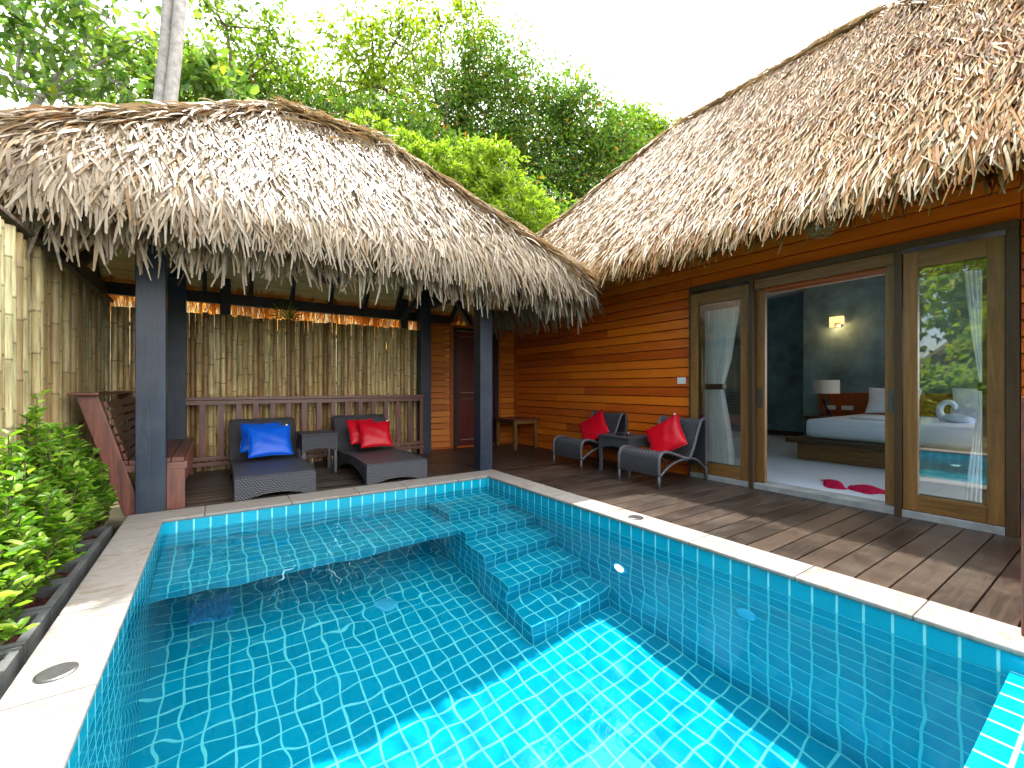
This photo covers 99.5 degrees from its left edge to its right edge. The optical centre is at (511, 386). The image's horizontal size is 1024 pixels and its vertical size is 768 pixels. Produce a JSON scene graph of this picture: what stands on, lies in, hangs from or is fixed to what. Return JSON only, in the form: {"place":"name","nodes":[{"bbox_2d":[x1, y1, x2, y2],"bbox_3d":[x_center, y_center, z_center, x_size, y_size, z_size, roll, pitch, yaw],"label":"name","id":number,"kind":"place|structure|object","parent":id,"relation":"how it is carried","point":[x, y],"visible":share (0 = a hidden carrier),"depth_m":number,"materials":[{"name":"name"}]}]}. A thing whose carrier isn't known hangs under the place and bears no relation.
{"place":"outdoors","nodes":[
{"label":"outdoors","id":0,"kind":"place"},
{"bbox_2d":[101,295,473,535],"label":"ground","id":1,"kind":"structure","parent":0,"point":[116,519],"depth_m":12.29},
{"bbox_2d":[0,646,22,699],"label":"planter box","id":2,"kind":"object","parent":1,"relation":"on","point":[11,663],"visible":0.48,"depth_m":1.75,"materials":[{"name":"concrete"}]},
{"bbox_2d":[0,530,39,645],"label":"leafy shrub","id":3,"kind":"object","parent":2,"relation":"on","point":[10,628],"visible":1,"depth_m":1.72,"materials":[{"name":"green plant"}]},
{"bbox_2d":[0,608,50,666],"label":"planter box","id":4,"kind":"object","parent":1,"relation":"on","point":[29,641],"visible":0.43,"depth_m":1.99,"materials":[{"name":"concrete"}]},
{"bbox_2d":[0,470,61,630],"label":"leafy shrub","id":5,"kind":"object","parent":4,"relation":"on","point":[28,559],"visible":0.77,"depth_m":1.95,"materials":[{"name":"green plant"}]},
{"bbox_2d":[13,579,72,625],"bbox_3d":[-2.564,1.331,2.224,0.371,0.462,0.374,0,0,-34],"label":"planter box","id":6,"kind":"object","parent":1,"relation":"on","point":[56,597],"visible":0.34,"depth_m":2.33,"materials":[{"name":"concrete"}]},
{"bbox_2d":[0,429,89,609],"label":"leafy shrub","id":7,"kind":"object","parent":6,"relation":"on","point":[55,523],"visible":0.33,"depth_m":2.27,"materials":[{"name":"green plant"}]},
{"bbox_2d":[0,205,113,527],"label":"bamboo fence","id":8,"kind":"object","parent":1,"relation":"on","point":[54,327],"visible":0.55,"depth_m":3.22,"materials":[{"name":"wood"}]},
{"bbox_2d":[50,557,88,593],"bbox_3d":[-2.782,1.331,2.544,0.371,0.462,0.374,0,0,-34],"label":"planter box","id":9,"kind":"object","parent":1,"relation":"on","point":[76,570],"visible":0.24,"depth_m":2.66,"materials":[{"name":"concrete"}]},
{"bbox_2d":[3,389,100,580],"bbox_3d":[-2.787,0.587,2.555,0.520,1.144,0.576,0,0,-34],"label":"leafy shrub","id":10,"kind":"object","parent":9,"relation":"on","point":[41,451],"visible":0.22,"depth_m":2.56,"materials":[{"name":"green plant"}]},
{"bbox_2d":[73,540,101,570],"bbox_3d":[-3.001,1.331,2.864,0.371,0.462,0.374,0,0,-34],"label":"planter box","id":11,"kind":"object","parent":1,"relation":"on","point":[94,548],"visible":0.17,"depth_m":3.00,"materials":[{"name":"concrete"}]},
{"bbox_2d":[18,423,108,543],"bbox_3d":[-3.010,0.697,2.837,0.528,0.924,0.546,0,0,-34],"label":"leafy shrub","id":12,"kind":"object","parent":11,"relation":"on","point":[69,453],"visible":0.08,"depth_m":2.90,"materials":[{"name":"green plant"}]},
{"bbox_2d":[0,0,185,109],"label":"broadleaf tree","id":13,"kind":"object","parent":1,"relation":"on","point":[21,27],"visible":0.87,"depth_m":9.26,"materials":[{"name":"green plant"}]},
{"bbox_2d":[80,525,112,551],"bbox_3d":[-3.219,1.331,3.184,0.371,0.462,0.374,0,0,-34],"label":"planter box","id":14,"kind":"object","parent":1,"relation":"on","point":[104,534],"visible":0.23,"depth_m":3.32,"materials":[{"name":"concrete"}]},
{"bbox_2d":[56,424,119,536],"bbox_3d":[-3.249,0.717,3.178,0.517,0.883,0.526,0,0,-9],"label":"leafy shrub","id":15,"kind":"object","parent":14,"relation":"on","point":[91,465],"visible":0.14,"depth_m":3.24,"materials":[{"name":"green plant"}]},
{"bbox_2d":[20,7,311,313],"bbox_3d":[-10.874,-6.517,14.187,8.727,10.436,4.346,0,0,3],"label":"leafy tree","id":16,"kind":"object","parent":1,"relation":"on","point":[188,95],"visible":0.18,"depth_m":13.69,"materials":[{"name":"green plant"}]},
{"bbox_2d":[133,41,258,363],"bbox_3d":[-6.219,-2.645,8.622,2.191,8.392,1.259,0,0,-21],"label":"broadleaf tree","id":17,"kind":"object","parent":1,"relation":"on","point":[195,70],"visible":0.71,"depth_m":8.52,"materials":[{"name":"green plant"}]},
{"bbox_2d":[124,0,287,390],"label":"twin trunk tree","id":18,"kind":"object","parent":1,"relation":"on","point":[172,14],"visible":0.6,"depth_m":7.20,"materials":[{"name":"grey plant"}]},
{"bbox_2d":[186,0,314,319],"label":"leafy tree","id":19,"kind":"object","parent":1,"relation":"on","point":[231,25],"visible":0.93,"depth_m":12.05,"materials":[{"name":"green plant"}]},
{"bbox_2d":[268,300,302,324],"bbox_3d":[-3.284,0.131,6.299,0.513,2.818,0.104,0,0,-34],"label":"fan palm","id":20,"kind":"object","parent":1,"relation":"on","point":[288,314],"visible":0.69,"depth_m":6.29,"materials":[{"name":"green plant"}]},
{"bbox_2d":[268,0,452,363],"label":"yellow green tree","id":21,"kind":"object","parent":1,"relation":"on","point":[373,79],"visible":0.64,"depth_m":15.05,"materials":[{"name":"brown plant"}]},
{"bbox_2d":[229,68,578,389],"bbox_3d":[-2.862,-4.894,14.333,12.583,10.160,4.755,0,0,-4],"label":"leafy tree","id":22,"kind":"object","parent":1,"relation":"on","point":[335,105],"visible":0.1,"depth_m":13.38,"materials":[{"name":"green plant"}]},
{"bbox_2d":[391,0,504,148],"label":"yellow green tree","id":23,"kind":"object","parent":1,"relation":"on","point":[459,6],"visible":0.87,"depth_m":16.53,"materials":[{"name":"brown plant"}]},
{"bbox_2d":[341,106,559,392],"bbox_3d":[-1.485,-2.521,10.589,5.480,8.470,1.832,0,0,2],"label":"lime bush","id":24,"kind":"object","parent":1,"relation":"on","point":[522,208],"visible":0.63,"depth_m":10.27,"materials":[{"name":"green plant"}]},
{"bbox_2d":[361,0,576,193],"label":"dark green tree","id":25,"kind":"object","parent":1,"relation":"on","point":[470,88],"visible":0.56,"depth_m":17.68,"materials":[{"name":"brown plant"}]},
{"bbox_2d":[0,469,1023,767],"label":"swimming pool","id":26,"kind":"structure","parent":1,"relation":"in","point":[50,699],"depth_m":2.15,"materials":[{"name":"tile"}]},
{"bbox_2d":[74,486,1007,767],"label":"water","id":27,"kind":"structure","parent":26,"relation":"in","point":[486,626],"depth_m":1.89,"materials":[{"name":"blue liquid"}]},
{"bbox_2d":[1021,397,1023,635],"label":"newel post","id":28,"kind":"object","parent":26,"relation":"on","point":[1022,516],"visible":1,"depth_m":1.87,"materials":[{"name":"brown wood"}]},
{"bbox_2d":[503,49,653,215],"bbox_3d":[2.600,-6.282,17.606,5.949,13.816,5.468,0,0,35],"label":"dark green tree","id":29,"kind":"object","parent":1,"relation":"on","point":[605,148],"visible":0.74,"depth_m":16.73,"materials":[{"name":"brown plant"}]},
{"bbox_2d":[587,89,685,183],"bbox_3d":[6.013,-6.810,20.916,5.411,14.128,4.780,0,0,-34],"label":"dark green tree","id":30,"kind":"object","parent":1,"relation":"on","point":[658,127],"visible":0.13,"depth_m":20.00,"materials":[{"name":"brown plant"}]},
{"bbox_2d":[466,0,1023,538],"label":"thatched villa","id":31,"kind":"object","parent":1,"relation":"on","point":[888,140],"visible":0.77,"depth_m":4.70,"materials":[{"name":"orange"}]},
{"bbox_2d":[677,377,685,383],"bbox_3d":[2.132,-0.074,5.448,0.013,0.082,0.121,0,0,-34],"label":"light switch","id":32,"kind":"object","parent":31,"relation":"attached to","point":[681,380],"visible":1,"depth_m":5.45,"materials":[{"name":"white plastic"}]},
{"bbox_2d":[690,284,747,480],"bbox_3d":[2.408,-0.044,5.035,0.050,2.156,0.708,0,0,-34],"label":"fixed door","id":33,"kind":"structure","parent":31,"relation":"in","point":[738,292],"depth_m":4.98,"materials":[{"name":"brown wood"}]},
{"bbox_2d":[705,306,738,464],"bbox_3d":[2.547,-0.055,5.284,0.077,2.156,0.449,0,0,-34],"label":"curtain","id":34,"kind":"object","parent":31,"relation":"hanging from","point":[720,328],"visible":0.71,"depth_m":5.31,"materials":[{"name":"white fabric"}]},
{"bbox_2d":[700,289,766,482],"bbox_3d":[2.501,-0.009,4.996,0.062,2.082,0.812,0,0,-34],"label":"sliding door","id":35,"kind":"structure","parent":31,"relation":"in","point":[761,295],"depth_m":4.70,"materials":[{"name":"brown wood"}]},
{"bbox_2d":[803,415,835,434],"bbox_3d":[5.631,0.785,7.801,0.495,0.515,0.495,0,0,-34],"label":"nightstand","id":36,"kind":"object","parent":31,"relation":"on","point":[806,417],"visible":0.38,"depth_m":7.83,"materials":[{"name":"wood"}]},
{"bbox_2d":[812,380,839,416],"bbox_3d":[5.624,0.208,7.763,0.407,0.648,0.407,0,0,-34],"label":"table lamp","id":37,"kind":"object","parent":36,"relation":"on","point":[826,387],"visible":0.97,"depth_m":7.63,"materials":[{"name":"fabric"}]},
{"bbox_2d":[805,217,837,238],"bbox_3d":[2.778,-1.428,3.892,0.244,0.158,0.244,0,0,-34],"label":"rattan lamp","id":38,"kind":"object","parent":31,"relation":"hanging from","point":[814,236],"visible":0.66,"depth_m":3.87,"materials":[{"name":"brown wicker"}]},
{"bbox_2d":[829,316,843,327],"bbox_3d":[5.995,-1.194,7.983,0.124,0.187,0.209,0,0,-34],"label":"wall sconce","id":39,"kind":"object","parent":31,"relation":"attached to","point":[837,321],"depth_m":7.97,"materials":[{"name":"glass"}]},
{"bbox_2d":[822,479,884,493],"bbox_3d":[3.527,1.028,4.513,0.512,0.030,0.648,0,0,-34],"label":"floor towel","id":40,"kind":"object","parent":31,"relation":"on","point":[837,484],"visible":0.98,"depth_m":4.42,"materials":[{"name":"red fabric"}]},
{"bbox_2d":[785,393,974,478],"bbox_3d":[5.545,0.576,6.278,2.552,0.933,2.805,0,0,-34],"label":"double bed","id":41,"kind":"object","parent":31,"relation":"on","point":[841,437],"visible":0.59,"depth_m":5.75,"materials":[{"name":"white fabric"}]},
{"bbox_2d":[827,405,852,409],"bbox_3d":[5.912,0.380,7.834,0.011,0.077,0.429,0,0,-34],"label":"wall socket","id":42,"kind":"object","parent":41,"relation":"attached to","point":[833,407],"depth_m":7.78,"materials":[{"name":"white plastic"}]},
{"bbox_2d":[849,416,884,420],"bbox_3d":[5.183,0.452,6.164,0.440,0.024,0.495,0,0,-34],"label":"folded towel","id":43,"kind":"object","parent":41,"relation":"on","point":[869,418],"visible":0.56,"depth_m":6.17,"materials":[{"name":"white fabric"}]},
{"bbox_2d":[865,388,922,412],"bbox_3d":[6.201,0.231,7.052,0.114,0.464,0.683,28,-16,-31],"label":"bed pillow","id":44,"kind":"object","parent":41,"relation":"on","point":[876,402],"visible":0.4,"depth_m":7.19,"materials":[{"name":"white fabric"}]},
{"bbox_2d":[935,400,976,422],"bbox_3d":[5.820,0.322,5.621,0.242,0.301,0.463,0,0,-34],"label":"towel swan","id":45,"kind":"object","parent":41,"relation":"on","point":[968,417],"visible":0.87,"depth_m":5.62,"materials":[{"name":"white fabric"}]},
{"bbox_2d":[950,388,979,413],"bbox_3d":[6.771,0.231,6.216,0.114,0.464,0.683,28,-16,-31],"label":"bed pillow","id":46,"kind":"object","parent":41,"relation":"on","point":[965,400],"visible":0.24,"depth_m":6.35,"materials":[{"name":"white fabric"}]},
{"bbox_2d":[885,257,986,504],"bbox_3d":[3.491,-0.009,3.544,0.062,2.082,0.680,0,0,-34],"label":"sliding door","id":47,"kind":"structure","parent":31,"relation":"in","point":[981,263],"depth_m":3.77,"materials":[{"name":"brown wood"}]},
{"bbox_2d":[903,235,1005,526],"bbox_3d":[3.493,-0.044,3.444,0.050,2.156,0.576,0,0,-34],"label":"fixed door","id":48,"kind":"structure","parent":31,"relation":"in","point":[993,248],"depth_m":3.33,"materials":[{"name":"brown wood"}]},
{"bbox_2d":[964,269,981,502],"bbox_3d":[3.756,-0.055,3.512,0.077,2.156,0.157,0,0,-34],"label":"curtain","id":49,"kind":"object","parent":31,"relation":"hanging from","point":[973,282],"visible":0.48,"depth_m":3.51,"materials":[{"name":"white fabric"}]},
{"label":"deck joists","id":50,"kind":"structure","parent":1,"relation":"on","visible":0},
{"bbox_2d":[110,306,416,496],"bbox_3d":[-3.153,0.175,6.272,3.954,2.290,0.142,0,0,-34],"label":"bamboo fence","id":51,"kind":"object","parent":50,"relation":"on","point":[245,364],"visible":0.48,"depth_m":6.15,"materials":[{"name":"wood"}]},
{"bbox_2d":[125,443,1020,627],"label":"deck","id":52,"kind":"structure","parent":50,"relation":"on","point":[973,571],"depth_m":3.48,"materials":[{"name":"brown wood"}]},
{"bbox_2d":[67,391,193,515],"bbox_3d":[-3.788,0.574,4.480,0.770,1.052,1.947,0,0,-34],"label":"slatted bench","id":53,"kind":"object","parent":52,"relation":"on","point":[180,457],"visible":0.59,"depth_m":3.73,"materials":[{"name":"brown wood"}]},
{"bbox_2d":[228,417,315,501],"bbox_3d":[-2.810,0.759,5.000,0.748,0.687,1.711,0,0,-34],"label":"sun lounger","id":54,"kind":"object","parent":52,"relation":"on","point":[256,476],"visible":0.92,"depth_m":4.49,"materials":[{"name":"wicker"}]},
{"bbox_2d":[239,422,279,452],"bbox_3d":[-3.046,0.611,5.246,0.421,0.379,0.090,0,-30,-28],"label":"throw cushion","id":55,"kind":"object","parent":54,"relation":"on","point":[244,446],"visible":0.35,"depth_m":5.18,"materials":[{"name":"blue fabric"}]},
{"bbox_2d":[246,424,292,457],"bbox_3d":[-2.873,0.640,5.139,0.465,0.399,0.094,0,-28,-37],"label":"throw cushion","id":56,"kind":"object","parent":54,"relation":"on","point":[268,441],"visible":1,"depth_m":5.10,"materials":[{"name":"blue fabric"}]},
{"bbox_2d":[0,94,605,513],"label":"thatched pavilion","id":57,"kind":"structure","parent":52,"relation":"on","point":[162,218],"depth_m":4.16,"materials":[{"name":"beige wicker"}]},
{"bbox_2d":[315,266,345,284],"bbox_3d":[-2.276,-2.189,5.465,0.378,1.782,0.378,0,0,-34],"label":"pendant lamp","id":58,"kind":"object","parent":57,"relation":"hanging from","point":[323,278],"visible":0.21,"depth_m":5.37,"materials":[{"name":"black plastic"}]},
{"bbox_2d":[186,395,423,467],"bbox_3d":[-2.770,0.616,6.213,3.156,0.968,0.143,0,0,-34],"label":"wooden railing","id":59,"kind":"object","parent":52,"relation":"on","point":[220,402],"visible":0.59,"depth_m":6.09,"materials":[{"name":"brown wood"}]},
{"bbox_2d":[296,430,338,472],"bbox_3d":[-2.533,0.844,5.622,0.434,0.511,0.462,0,0,-34],"label":"wicker table","id":60,"kind":"object","parent":52,"relation":"on","point":[311,440],"visible":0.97,"depth_m":5.48,"materials":[{"name":"grey wicker"}]},
{"bbox_2d":[332,414,426,484],"bbox_3d":[-1.790,0.759,5.689,0.748,0.687,1.711,0,0,-34],"label":"sun lounger","id":61,"kind":"object","parent":52,"relation":"on","point":[375,465],"visible":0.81,"depth_m":5.24,"materials":[{"name":"wicker"}]},
{"bbox_2d":[346,419,373,444],"bbox_3d":[-2.046,0.611,5.927,0.379,0.367,0.085,0,-30,-40],"label":"throw cushion","id":62,"kind":"object","parent":61,"relation":"on","point":[354,431],"visible":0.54,"depth_m":5.84,"materials":[{"name":"red fabric"}]},
{"bbox_2d":[358,420,392,447],"bbox_3d":[-1.851,0.640,5.876,0.421,0.388,0.090,0,-28,-30],"label":"throw cushion","id":63,"kind":"object","parent":61,"relation":"on","point":[373,434],"visible":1,"depth_m":5.84,"materials":[{"name":"red fabric"}]},
{"bbox_2d":[431,323,513,449],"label":"timber bathhouse","id":64,"kind":"structure","parent":52,"relation":"on","point":[452,402],"depth_m":7.85,"materials":[{"name":"orange wood"}]},
{"bbox_2d":[457,331,493,445],"bbox_3d":[-0.689,0.036,8.038,0.792,2.084,0.044,0,0,-34],"label":"door","id":65,"kind":"structure","parent":64,"relation":"in","point":[465,340],"depth_m":7.93,"materials":[{"name":"brown wood"}]},
{"bbox_2d":[494,416,538,449],"bbox_3d":[0.080,0.836,7.936,0.539,0.528,0.660,0,0,-34],"label":"wooden table","id":66,"kind":"object","parent":52,"relation":"on","point":[515,421],"visible":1,"depth_m":7.80,"materials":[{"name":"brown wood"}]},
{"bbox_2d":[553,410,627,470],"bbox_3d":[1.107,0.731,6.134,0.911,0.738,0.587,0,0,-34],"label":"wicker chair","id":67,"kind":"object","parent":52,"relation":"on","point":[566,446],"visible":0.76,"depth_m":6.05,"materials":[{"name":"grey wicker"}]},
{"bbox_2d":[579,409,608,447],"bbox_3d":[1.164,0.595,6.199,0.443,0.443,0.094,-38,-55,25],"label":"throw cushion","id":68,"kind":"object","parent":67,"relation":"on","point":[593,426],"visible":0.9,"depth_m":6.16,"materials":[{"name":"red fabric"}]},
{"bbox_2d":[598,432,649,476],"bbox_3d":[1.475,0.864,5.626,0.484,0.473,0.528,0,0,-34],"label":"wicker table","id":69,"kind":"object","parent":52,"relation":"on","point":[619,441],"visible":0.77,"depth_m":5.48,"materials":[{"name":"grey wicker"}]},
{"bbox_2d":[617,415,707,489],"bbox_3d":[1.766,0.731,5.079,0.911,0.738,0.587,0,0,-34],"label":"wicker chair","id":70,"kind":"object","parent":52,"relation":"on","point":[647,461],"visible":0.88,"depth_m":5.00,"materials":[{"name":"grey wicker"}]},
{"bbox_2d":[645,413,687,450],"bbox_3d":[1.819,0.591,5.145,0.098,0.475,0.464,34,-54,-28],"label":"throw cushion","id":71,"kind":"object","parent":70,"relation":"on","point":[667,434],"visible":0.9,"depth_m":5.10,"materials":[{"name":"red fabric"}]},
{"bbox_2d":[0,0,905,198],"label":"sky","id":72,"kind":"structure","parent":0,"point":[680,54],"materials":[{"name":"white"}]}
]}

